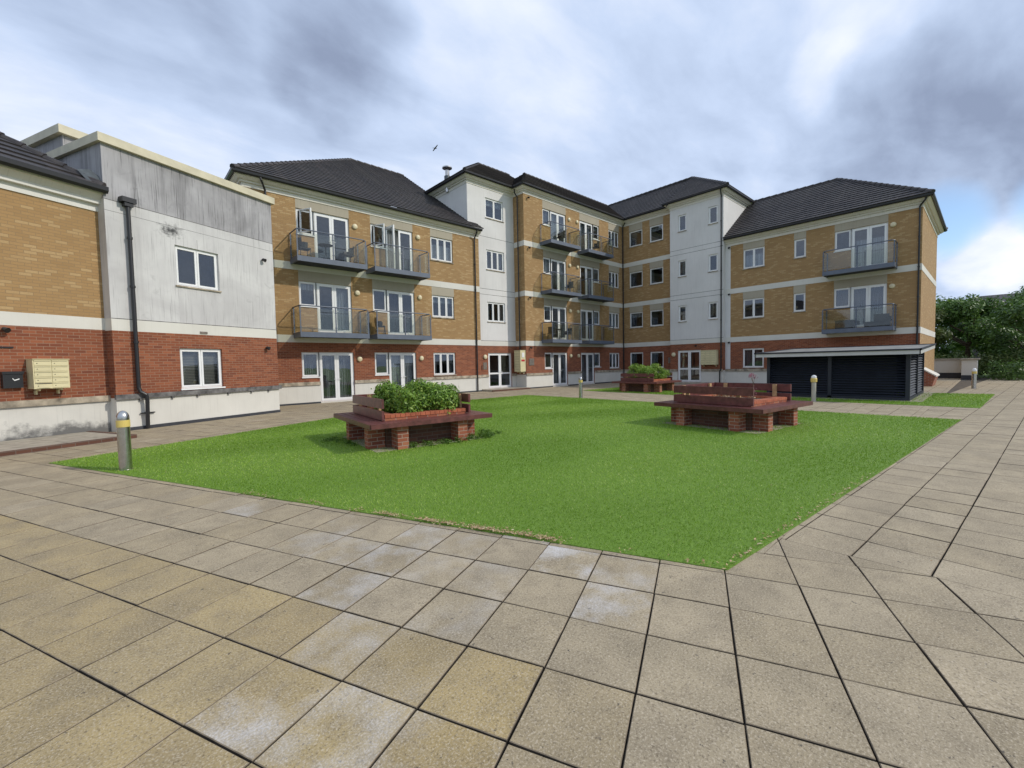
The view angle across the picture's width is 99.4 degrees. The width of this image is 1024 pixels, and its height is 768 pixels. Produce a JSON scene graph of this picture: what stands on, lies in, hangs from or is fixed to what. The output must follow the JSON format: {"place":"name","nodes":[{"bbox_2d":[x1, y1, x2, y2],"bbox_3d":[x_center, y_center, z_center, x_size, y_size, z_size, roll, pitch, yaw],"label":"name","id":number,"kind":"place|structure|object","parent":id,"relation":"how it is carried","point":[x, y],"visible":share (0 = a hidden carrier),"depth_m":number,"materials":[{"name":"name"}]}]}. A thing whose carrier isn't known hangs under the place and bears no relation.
{"place":"outdoors","nodes":[
{"label":"outdoors","id":0,"kind":"place"},
{"bbox_2d":[49,395,960,573],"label":"lawn","id":1,"kind":"structure","parent":0,"point":[639,540],"depth_m":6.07,"materials":[{"name":"green plant"}]},
{"bbox_2d":[116,411,133,470],"bbox_3d":[-6.303,0.913,7.056,0.194,0.965,0.194,-4,4,-42],"label":"bollard","id":2,"kind":"object","parent":1,"relation":"on","point":[124,446],"visible":1,"depth_m":7.00,"materials":[{"name":"silver metal"}]},
{"bbox_2d":[322,429,501,447],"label":"weeds","id":3,"kind":"object","parent":1,"relation":"on","point":[486,433],"visible":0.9,"depth_m":9.18,"materials":[{"name":"green plant"}]},
{"bbox_2d":[579,377,582,397],"bbox_3d":[3.102,0.149,19.610,0.194,0.965,0.194,-4,4,-42],"label":"bollard","id":4,"kind":"object","parent":1,"relation":"on","point":[580,387],"visible":0.99,"depth_m":19.54,"materials":[{"name":"silver metal"}]},
{"bbox_2d":[0,377,1023,767],"bbox_3d":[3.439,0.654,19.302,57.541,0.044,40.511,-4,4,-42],"label":"paving","id":5,"kind":"structure","parent":0,"point":[144,622],"depth_m":2.61,"materials":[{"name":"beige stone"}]},
{"bbox_2d":[0,432,116,451],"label":"raised walkway","id":6,"kind":"structure","parent":5,"relation":"on","point":[9,445],"depth_m":9.87,"materials":[{"name":"concrete"}]},
{"bbox_2d":[0,431,136,456],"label":"kerb","id":7,"kind":"structure","parent":5,"relation":"on","point":[49,447],"depth_m":9.28,"materials":[{"name":"grey concrete"}]},
{"bbox_2d":[0,123,281,441],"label":"apartment house","id":8,"kind":"structure","parent":5,"relation":"on","point":[137,284],"depth_m":11.82,"materials":[{"name":"white paint"}]},
{"bbox_2d":[0,371,23,387],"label":"letterbox","id":9,"kind":"object","parent":8,"relation":"attached to","point":[12,379],"visible":1,"depth_m":9.93,"materials":[{"name":"black paint"}]},
{"bbox_2d":[25,359,69,394],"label":"mailbox bank","id":10,"kind":"structure","parent":8,"relation":"attached to","point":[46,373],"depth_m":10.31,"materials":[{"name":"beige metal"}]},
{"bbox_2d":[34,366,50,370],"bbox_3d":[-11.053,-0.365,10.230,0.019,0.122,0.288,0,3,23],"label":"letterbox door","id":11,"kind":"structure","parent":10,"relation":"in","point":[36,368],"depth_m":10.22,"materials":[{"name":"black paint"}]},
{"bbox_2d":[34,360,50,365],"bbox_3d":[-11.056,-0.497,10.224,0.019,0.122,0.288,0,3,23],"label":"letterbox door","id":12,"kind":"structure","parent":10,"relation":"in","point":[35,363],"depth_m":10.21,"materials":[{"name":"beige metal"}]},
{"bbox_2d":[34,371,51,376],"bbox_3d":[-11.050,-0.234,10.236,0.019,0.122,0.288,0,3,23],"label":"letterbox door","id":13,"kind":"structure","parent":10,"relation":"in","point":[45,373],"depth_m":10.25,"materials":[{"name":"beige metal"}]},
{"bbox_2d":[35,377,51,382],"bbox_3d":[-11.048,-0.102,10.243,0.019,0.122,0.288,0,3,23],"label":"letterbox door","id":14,"kind":"structure","parent":10,"relation":"in","point":[40,379],"depth_m":10.24,"materials":[{"name":"beige paint"}]},
{"bbox_2d":[51,360,67,364],"bbox_3d":[-10.937,-0.512,10.499,0.019,0.122,0.288,0,3,23],"label":"letterbox door","id":15,"kind":"structure","parent":10,"relation":"in","point":[57,362],"depth_m":10.49,"materials":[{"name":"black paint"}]},
{"bbox_2d":[52,366,67,370],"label":"letterbox door","id":16,"kind":"structure","parent":10,"relation":"in","point":[54,368],"depth_m":10.50,"materials":[{"name":"beige metal"}]},
{"bbox_2d":[52,376,68,381],"bbox_3d":[-10.929,-0.117,10.518,0.019,0.122,0.288,0,3,23],"label":"letterbox door","id":17,"kind":"structure","parent":10,"relation":"in","point":[55,379],"depth_m":10.51,"materials":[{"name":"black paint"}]},
{"bbox_2d":[52,371,68,375],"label":"letterbox door","id":18,"kind":"structure","parent":10,"relation":"in","point":[58,373],"depth_m":10.51,"materials":[{"name":"beige metal"}]},
{"bbox_2d":[53,382,68,386],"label":"letterbox door","id":19,"kind":"structure","parent":10,"relation":"in","point":[58,384],"depth_m":10.53,"materials":[{"name":"beige metal"}]},
{"bbox_2d":[175,245,221,292],"bbox_3d":[-9.735,-3.534,13.430,0.185,1.225,1.320,0,3,23],"label":"window","id":20,"kind":"structure","parent":8,"relation":"in","point":[195,252],"depth_m":13.43,"materials":[{"name":"white plastic"}]},
{"bbox_2d":[180,348,225,389],"bbox_3d":[-9.729,-0.475,13.568,0.285,1.260,1.310,0,3,23],"label":"window","id":21,"kind":"structure","parent":8,"relation":"in","point":[200,368],"depth_m":13.58,"materials":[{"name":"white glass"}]},
{"bbox_2d":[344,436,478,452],"bbox_3d":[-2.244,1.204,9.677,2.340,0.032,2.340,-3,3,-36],"label":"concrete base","id":22,"kind":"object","parent":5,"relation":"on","point":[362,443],"visible":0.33,"depth_m":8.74,"materials":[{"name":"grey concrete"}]},
{"bbox_2d":[333,393,491,449],"bbox_3d":[-2.254,0.721,9.655,2.640,0.980,2.640,-3,3,-36],"label":"planter bench","id":23,"kind":"object","parent":22,"relation":"on","point":[371,425],"visible":0.64,"depth_m":8.89,"materials":[{"name":"brown brick"}]},
{"bbox_2d":[368,378,459,413],"bbox_3d":[-2.115,0.296,9.649,1.792,0.874,1.892,-4,4,-42],"label":"shrub","id":24,"kind":"object","parent":23,"relation":"in","point":[412,396],"visible":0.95,"depth_m":9.22,"materials":[{"name":"green plant"}]},
{"bbox_2d":[49,417,961,763],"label":"leaf litter","id":25,"kind":"object","parent":5,"relation":"on","point":[511,531],"visible":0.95,"depth_m":4.19,"materials":[{"name":"brown plant"}]},
{"bbox_2d":[482,387,529,391],"bbox_3d":[-0.406,0.333,26.746,3.070,0.120,1.270,-4,4,-42],"label":"entrance step","id":26,"kind":"object","parent":5,"relation":"on","point":[504,389],"visible":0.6,"depth_m":26.23,"materials":[{"name":"concrete"}]},
{"bbox_2d":[224,158,947,405],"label":"apartment building","id":27,"kind":"structure","parent":5,"relation":"on","point":[463,277],"depth_m":25.63,"materials":[{"name":"brown brick"}]},
{"bbox_2d":[298,237,310,255],"bbox_3d":[-8.917,-5.774,18.565,0.507,0.841,0.544,-4,4,-42],"label":"balcony chair","id":28,"kind":"object","parent":27,"relation":"on","point":[302,246],"visible":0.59,"depth_m":18.36,"materials":[{"name":"wicker"}]},
{"bbox_2d":[295,208,314,237],"bbox_3d":[-8.956,-7.083,18.907,0.800,1.135,0.666,-4,4,-42],"label":"window","id":29,"kind":"structure","parent":27,"relation":"in","point":[301,232],"depth_m":18.91,"materials":[{"name":"white plastic"}]},
{"bbox_2d":[298,281,317,307],"bbox_3d":[-9.089,-3.965,19.268,0.800,1.140,0.287,-4,4,-42],"label":"window","id":30,"kind":"structure","parent":27,"relation":"in","point":[303,285],"depth_m":19.32,"materials":[{"name":"white plastic"}]},
{"bbox_2d":[301,352,320,377],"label":"window","id":31,"kind":"structure","parent":27,"relation":"in","point":[310,360],"depth_m":19.50,"materials":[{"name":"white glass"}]},
{"bbox_2d":[313,212,349,261],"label":"french doors","id":32,"kind":"structure","parent":27,"relation":"in","point":[331,225],"depth_m":19.87,"materials":[{"name":"white plastic"}]},
{"bbox_2d":[316,283,351,332],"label":"french doors","id":33,"kind":"structure","parent":27,"relation":"in","point":[341,295],"depth_m":20.40,"materials":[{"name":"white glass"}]},
{"bbox_2d":[319,352,354,401],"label":"french doors","id":34,"kind":"structure","parent":27,"relation":"in","point":[336,368],"depth_m":20.24,"materials":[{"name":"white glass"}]},
{"bbox_2d":[341,246,354,262],"bbox_3d":[-7.479,-5.864,19.868,0.507,0.841,0.544,-4,4,-42],"label":"balcony chair","id":35,"kind":"object","parent":27,"relation":"on","point":[349,254],"visible":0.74,"depth_m":19.77,"materials":[{"name":"wicker"}]},
{"bbox_2d":[370,223,385,249],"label":"window","id":36,"kind":"structure","parent":27,"relation":"in","point":[377,225],"depth_m":21.17,"materials":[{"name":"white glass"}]},
{"bbox_2d":[374,317,385,333],"bbox_3d":[-6.379,-2.773,20.969,0.507,0.841,0.544,-2,3,-12],"label":"balcony chair","id":37,"kind":"object","parent":27,"relation":"on","point":[380,323],"visible":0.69,"depth_m":20.75,"materials":[{"name":"metal"}]},
{"bbox_2d":[372,289,387,312],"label":"window","id":38,"kind":"structure","parent":27,"relation":"in","point":[373,290],"depth_m":21.55,"materials":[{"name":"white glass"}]},
{"bbox_2d":[375,352,389,375],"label":"window","id":39,"kind":"structure","parent":27,"relation":"in","point":[387,370],"depth_m":21.73,"materials":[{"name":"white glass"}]},
{"bbox_2d":[385,225,412,270],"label":"french doors","id":40,"kind":"structure","parent":27,"relation":"in","point":[391,236],"depth_m":22.11,"materials":[{"name":"white plastic"}]},
{"bbox_2d":[387,290,414,334],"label":"french doors","id":41,"kind":"structure","parent":27,"relation":"in","point":[400,294],"depth_m":22.30,"materials":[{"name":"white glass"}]},
{"bbox_2d":[389,353,415,386],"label":"french doors","id":42,"kind":"structure","parent":27,"relation":"in","point":[402,366],"depth_m":22.49,"materials":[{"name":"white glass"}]},
{"bbox_2d":[430,236,453,263],"bbox_3d":[-3.912,-7.335,23.878,1.500,1.295,0.286,-4,4,-42],"label":"window","id":43,"kind":"structure","parent":27,"relation":"in","point":[438,253],"depth_m":23.97,"materials":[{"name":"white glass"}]},
{"bbox_2d":[432,295,454,318],"bbox_3d":[-3.849,-4.242,24.021,1.500,1.240,0.286,-4,4,-42],"label":"window","id":44,"kind":"structure","parent":27,"relation":"in","point":[446,300],"depth_m":24.09,"materials":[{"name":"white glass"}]},
{"bbox_2d":[433,353,456,375],"bbox_3d":[-3.791,-1.106,24.173,1.500,1.280,0.304,-4,4,-42],"label":"window","id":45,"kind":"structure","parent":27,"relation":"in","point":[450,359],"depth_m":24.28,"materials":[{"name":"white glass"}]},
{"bbox_2d":[485,198,503,222],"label":"window","id":46,"kind":"structure","parent":27,"relation":"in","point":[488,202],"depth_m":26.74,"materials":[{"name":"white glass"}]},
{"bbox_2d":[486,250,504,272],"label":"window","id":47,"kind":"structure","parent":27,"relation":"in","point":[499,256],"depth_m":27.02,"materials":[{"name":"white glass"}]},
{"bbox_2d":[487,302,504,322],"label":"window","id":48,"kind":"structure","parent":27,"relation":"in","point":[500,306],"depth_m":27.17,"materials":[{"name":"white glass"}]},
{"bbox_2d":[488,353,511,387],"bbox_3d":[-0.769,-0.859,27.355,1.940,2.180,0.153,-4,4,-42],"label":"entrance door","id":49,"kind":"structure","parent":27,"relation":"in","point":[499,373],"depth_m":27.35,"materials":[{"name":"white plastic"}]},
{"bbox_2d":[514,350,525,373],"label":"mailbox bank","id":50,"kind":"structure","parent":27,"relation":"attached to","point":[519,361],"depth_m":27.39,"materials":[{"name":"beige metal"}]},
{"bbox_2d":[542,208,549,226],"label":"window","id":51,"kind":"structure","parent":27,"relation":"in","point":[545,213],"depth_m":28.68,"materials":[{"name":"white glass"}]},
{"bbox_2d":[543,257,550,274],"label":"window","id":52,"kind":"structure","parent":27,"relation":"in","point":[545,260],"depth_m":28.81,"materials":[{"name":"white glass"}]},
{"bbox_2d":[544,305,550,321],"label":"window","id":53,"kind":"structure","parent":27,"relation":"in","point":[546,308],"depth_m":28.92,"materials":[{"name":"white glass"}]},
{"bbox_2d":[550,211,564,241],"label":"french doors","id":54,"kind":"structure","parent":27,"relation":"in","point":[553,216],"depth_m":29.30,"materials":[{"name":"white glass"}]},
{"bbox_2d":[551,259,565,290],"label":"french doors","id":55,"kind":"structure","parent":27,"relation":"in","point":[559,264],"depth_m":29.83,"materials":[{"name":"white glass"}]},
{"bbox_2d":[552,353,566,385],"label":"french doors","id":56,"kind":"structure","parent":27,"relation":"in","point":[559,359],"depth_m":29.84,"materials":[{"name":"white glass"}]},
{"bbox_2d":[552,306,566,338],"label":"french doors","id":57,"kind":"structure","parent":27,"relation":"in","point":[563,310],"depth_m":30.00,"materials":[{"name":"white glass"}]},
{"bbox_2d":[579,220,591,250],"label":"french doors","id":58,"kind":"structure","parent":27,"relation":"in","point":[584,227],"depth_m":31.38,"materials":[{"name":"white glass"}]},
{"bbox_2d":[580,265,592,295],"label":"french doors","id":59,"kind":"structure","parent":27,"relation":"in","point":[590,270],"depth_m":31.93,"materials":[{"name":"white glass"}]},
{"bbox_2d":[581,353,593,382],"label":"french doors","id":60,"kind":"structure","parent":27,"relation":"in","point":[587,359],"depth_m":31.92,"materials":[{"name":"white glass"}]},
{"bbox_2d":[581,309,593,339],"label":"french doors","id":61,"kind":"structure","parent":27,"relation":"in","point":[584,313],"depth_m":31.65,"materials":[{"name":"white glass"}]},
{"bbox_2d":[594,353,599,367],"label":"window","id":62,"kind":"structure","parent":27,"relation":"in","point":[596,355],"depth_m":32.73,"materials":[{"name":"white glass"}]},
{"bbox_2d":[608,230,619,248],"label":"window","id":63,"kind":"structure","parent":27,"relation":"in","point":[610,233],"depth_m":33.63,"materials":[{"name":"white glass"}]},
{"bbox_2d":[609,312,619,328],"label":"window","id":64,"kind":"structure","parent":27,"relation":"in","point":[612,316],"depth_m":34.00,"materials":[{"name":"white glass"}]},
{"bbox_2d":[609,271,619,288],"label":"window","id":65,"kind":"structure","parent":27,"relation":"in","point":[615,274],"depth_m":33.91,"materials":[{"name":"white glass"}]},
{"bbox_2d":[610,353,620,368],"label":"window","id":66,"kind":"structure","parent":27,"relation":"in","point":[612,367],"depth_m":34.13,"materials":[{"name":"white plastic"}]},
{"bbox_2d":[629,312,642,328],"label":"window","id":67,"kind":"structure","parent":27,"relation":"in","point":[636,314],"depth_m":33.96,"materials":[{"name":"white plastic"}]},
{"bbox_2d":[649,267,662,285],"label":"window","id":68,"kind":"structure","parent":27,"relation":"in","point":[651,270],"depth_m":32.74,"materials":[{"name":"white plastic"}]},
{"bbox_2d":[650,223,662,242],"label":"window","id":69,"kind":"structure","parent":27,"relation":"in","point":[657,227],"depth_m":32.35,"materials":[{"name":"white plastic"}]},
{"bbox_2d":[678,350,700,381],"bbox_3d":[12.398,-1.254,30.310,0.153,2.200,1.670,-4,4,-42],"label":"entrance door","id":70,"kind":"structure","parent":27,"relation":"in","point":[689,368],"depth_m":30.31,"materials":[{"name":"white plastic"}]},
{"bbox_2d":[700,350,717,366],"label":"mailbox bank","id":71,"kind":"structure","parent":27,"relation":"attached to","point":[708,357],"depth_m":28.87,"materials":[{"name":"beige metal"}]},
{"bbox_2d":[708,302,717,319],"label":"window","id":72,"kind":"structure","parent":27,"relation":"in","point":[710,303],"depth_m":28.92,"materials":[{"name":"white plastic"}]},
{"bbox_2d":[708,254,717,272],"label":"window","id":73,"kind":"structure","parent":27,"relation":"in","point":[710,270],"depth_m":28.85,"materials":[{"name":"white plastic"}]},
{"bbox_2d":[708,205,717,224],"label":"window","id":74,"kind":"structure","parent":27,"relation":"in","point":[710,208],"depth_m":28.73,"materials":[{"name":"white plastic"}]},
{"bbox_2d":[743,348,763,367],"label":"window","id":75,"kind":"structure","parent":27,"relation":"in","point":[749,360],"depth_m":27.63,"materials":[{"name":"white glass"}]},
{"bbox_2d":[742,246,764,269],"bbox_3d":[15.225,-7.898,27.296,0.286,1.265,1.300,-4,4,-42],"label":"window","id":76,"kind":"structure","parent":27,"relation":"in","point":[755,260],"depth_m":27.31,"materials":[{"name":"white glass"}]},
{"bbox_2d":[743,297,764,318],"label":"window","id":77,"kind":"structure","parent":27,"relation":"in","point":[753,299],"depth_m":27.42,"materials":[{"name":"white plastic"}]},
{"bbox_2d":[792,292,805,312],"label":"window","id":78,"kind":"structure","parent":27,"relation":"in","point":[795,310],"depth_m":25.63,"materials":[{"name":"white plastic"}]},
{"bbox_2d":[794,238,805,258],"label":"window","id":79,"kind":"structure","parent":27,"relation":"in","point":[804,239],"depth_m":25.43,"materials":[{"name":"white plastic"}]},
{"bbox_2d":[834,287,849,307],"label":"window","id":80,"kind":"structure","parent":27,"relation":"in","point":[841,296],"depth_m":24.18,"materials":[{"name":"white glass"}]},
{"bbox_2d":[833,229,851,252],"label":"window","id":81,"kind":"structure","parent":27,"relation":"in","point":[849,231],"depth_m":23.90,"materials":[{"name":"white plastic"}]},
{"bbox_2d":[850,283,886,326],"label":"french doors","id":82,"kind":"structure","parent":27,"relation":"in","point":[875,294],"depth_m":23.29,"materials":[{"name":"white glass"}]},
{"bbox_2d":[851,222,887,267],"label":"french doors","id":83,"kind":"structure","parent":27,"relation":"in","point":[876,253],"depth_m":23.13,"materials":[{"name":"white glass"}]},
{"bbox_2d":[864,313,891,326],"bbox_3d":[18.994,-3.278,22.544,0.530,0.668,1.050,-4,4,-42],"label":"garden sofa","id":84,"kind":"object","parent":27,"relation":"on","point":[885,319],"visible":0.89,"depth_m":22.29,"materials":[{"name":"wicker"}]},
{"bbox_2d":[665,422,802,433],"bbox_3d":[5.475,0.993,10.838,2.340,0.032,2.340,-3,3,-36],"label":"concrete base","id":85,"kind":"object","parent":5,"relation":"on","point":[720,428],"visible":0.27,"depth_m":10.13,"materials":[{"name":"grey concrete"}]},
{"bbox_2d":[654,382,812,431],"bbox_3d":[5.465,0.510,10.816,2.640,0.980,2.640,-3,3,-36],"label":"planter bench","id":86,"kind":"object","parent":85,"relation":"on","point":[736,412],"visible":0.98,"depth_m":10.26,"materials":[{"name":"brown brick"}]},
{"bbox_2d":[811,375,816,400],"bbox_3d":[11.104,0.154,15.975,0.204,0.965,0.204,-4,4,-42],"label":"bollard","id":87,"kind":"object","parent":5,"relation":"on","point":[813,386],"visible":0.95,"depth_m":15.92,"materials":[{"name":"grey metal"}]},
{"bbox_2d":[924,367,939,385],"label":"stair wall","id":88,"kind":"structure","parent":5,"relation":"on","point":[930,377],"depth_m":22.48,"materials":[{"name":"brick"}]},
{"bbox_2d":[934,358,980,379],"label":"terrace wall","id":89,"kind":"structure","parent":5,"relation":"on","point":[961,368],"depth_m":29.64,"materials":[{"name":"concrete"}]},
{"bbox_2d":[971,368,976,388],"bbox_3d":[21.765,-0.270,20.449,0.194,0.965,0.194,-4,4,-42],"label":"bollard","id":90,"kind":"object","parent":5,"relation":"on","point":[974,379],"visible":1,"depth_m":20.39,"materials":[{"name":"silver metal"}]},
{"bbox_2d":[934,347,1023,376],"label":"hedge","id":91,"kind":"object","parent":5,"relation":"on","point":[984,363],"visible":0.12,"depth_m":29.44,"materials":[{"name":"green plant"}]},
{"bbox_2d":[985,358,1023,380],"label":"bushes","id":92,"kind":"object","parent":5,"relation":"on","point":[1010,370],"visible":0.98,"depth_m":26.43,"materials":[{"name":"green plant"}]},
{"bbox_2d":[0,0,1023,347],"label":"sky","id":93,"kind":"structure","parent":0,"point":[607,102],"materials":[{"name":"grey"}]},
{"bbox_2d":[583,387,994,407],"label":"lawn","id":94,"kind":"structure","parent":0,"point":[871,400],"depth_m":15.44,"materials":[{"name":"green plant"}]},
{"bbox_2d":[612,372,681,392],"bbox_3d":[7.222,-0.104,23.320,2.640,0.980,2.640,-4,4,-42],"label":"planter bench","id":95,"kind":"object","parent":94,"relation":"on","point":[645,385],"visible":0.92,"depth_m":22.73,"materials":[{"name":"brown brick"}]},
{"bbox_2d":[627,363,670,378],"bbox_3d":[7.199,-0.611,23.311,2.092,1.044,2.125,-4,4,-42],"label":"shrub","id":96,"kind":"object","parent":95,"relation":"in","point":[651,368],"visible":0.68,"depth_m":22.98,"materials":[{"name":"green plant"}]},
{"bbox_2d":[834,319,854,328],"bbox_3d":[18.064,-3.211,23.559,0.490,0.478,0.840,-4,4,-42],"label":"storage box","id":97,"kind":"object","parent":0,"point":[841,324],"visible":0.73,"depth_m":23.39,"materials":[{"name":"plastic"}]},
{"bbox_2d":[800,392,934,401],"bbox_3d":[14.347,0.453,18.559,5.500,0.038,5.050,-4,4,-42],"label":"concrete apron","id":98,"kind":"object","parent":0,"point":[924,398],"visible":0.2,"depth_m":16.72,"materials":[{"name":"grey concrete"}]},
{"bbox_2d":[754,343,935,400],"bbox_3d":[14.169,-0.594,18.497,5.670,2.102,5.220,-4,4,-42],"label":"louvred shelter","id":99,"kind":"object","parent":98,"relation":"on","point":[883,372],"visible":0.96,"depth_m":16.84,"materials":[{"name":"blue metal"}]},
{"bbox_2d":[978,370,1015,377],"bbox_3d":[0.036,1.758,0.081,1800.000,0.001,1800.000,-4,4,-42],"label":"ground","id":100,"kind":"structure","parent":0,"point":[982,376],"depth_m":34.53,"materials":[{"name":"green plant"}]},
{"bbox_2d":[934,307,952,351],"bbox_3d":[31.804,-3.345,34.657,4.963,6.416,4.711,0,3,30],"label":"tree","id":101,"kind":"object","parent":100,"relation":"on","point":[942,334],"visible":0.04,"depth_m":33.19,"materials":[{"name":"green plant"}]},
{"bbox_2d":[935,295,979,355],"bbox_3d":[39.749,-4.464,40.787,6.750,7.758,6.885,-4,4,-42],"label":"tree","id":102,"kind":"object","parent":100,"relation":"on","point":[956,345],"visible":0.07,"depth_m":38.91,"materials":[{"name":"green plant"}]},
{"bbox_2d":[934,293,1023,374],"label":"tree","id":103,"kind":"object","parent":100,"relation":"on","point":[976,311],"visible":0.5,"depth_m":33.84,"materials":[{"name":"green plant"}]},
{"bbox_2d":[951,293,1022,362],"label":"distant house","id":104,"kind":"structure","parent":100,"relation":"on","point":[1000,298],"depth_m":62.24,"materials":[{"name":"tile"}]},
{"bbox_2d":[979,295,1023,374],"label":"tree","id":105,"kind":"object","parent":100,"relation":"on","point":[1000,343],"visible":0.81,"depth_m":29.76,"materials":[{"name":"green plant"}]},
{"bbox_2d":[996,286,1023,348],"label":"tree","id":106,"kind":"object","parent":100,"relation":"on","point":[1021,292],"visible":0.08,"depth_m":34.72,"materials":[{"name":"green plant"}]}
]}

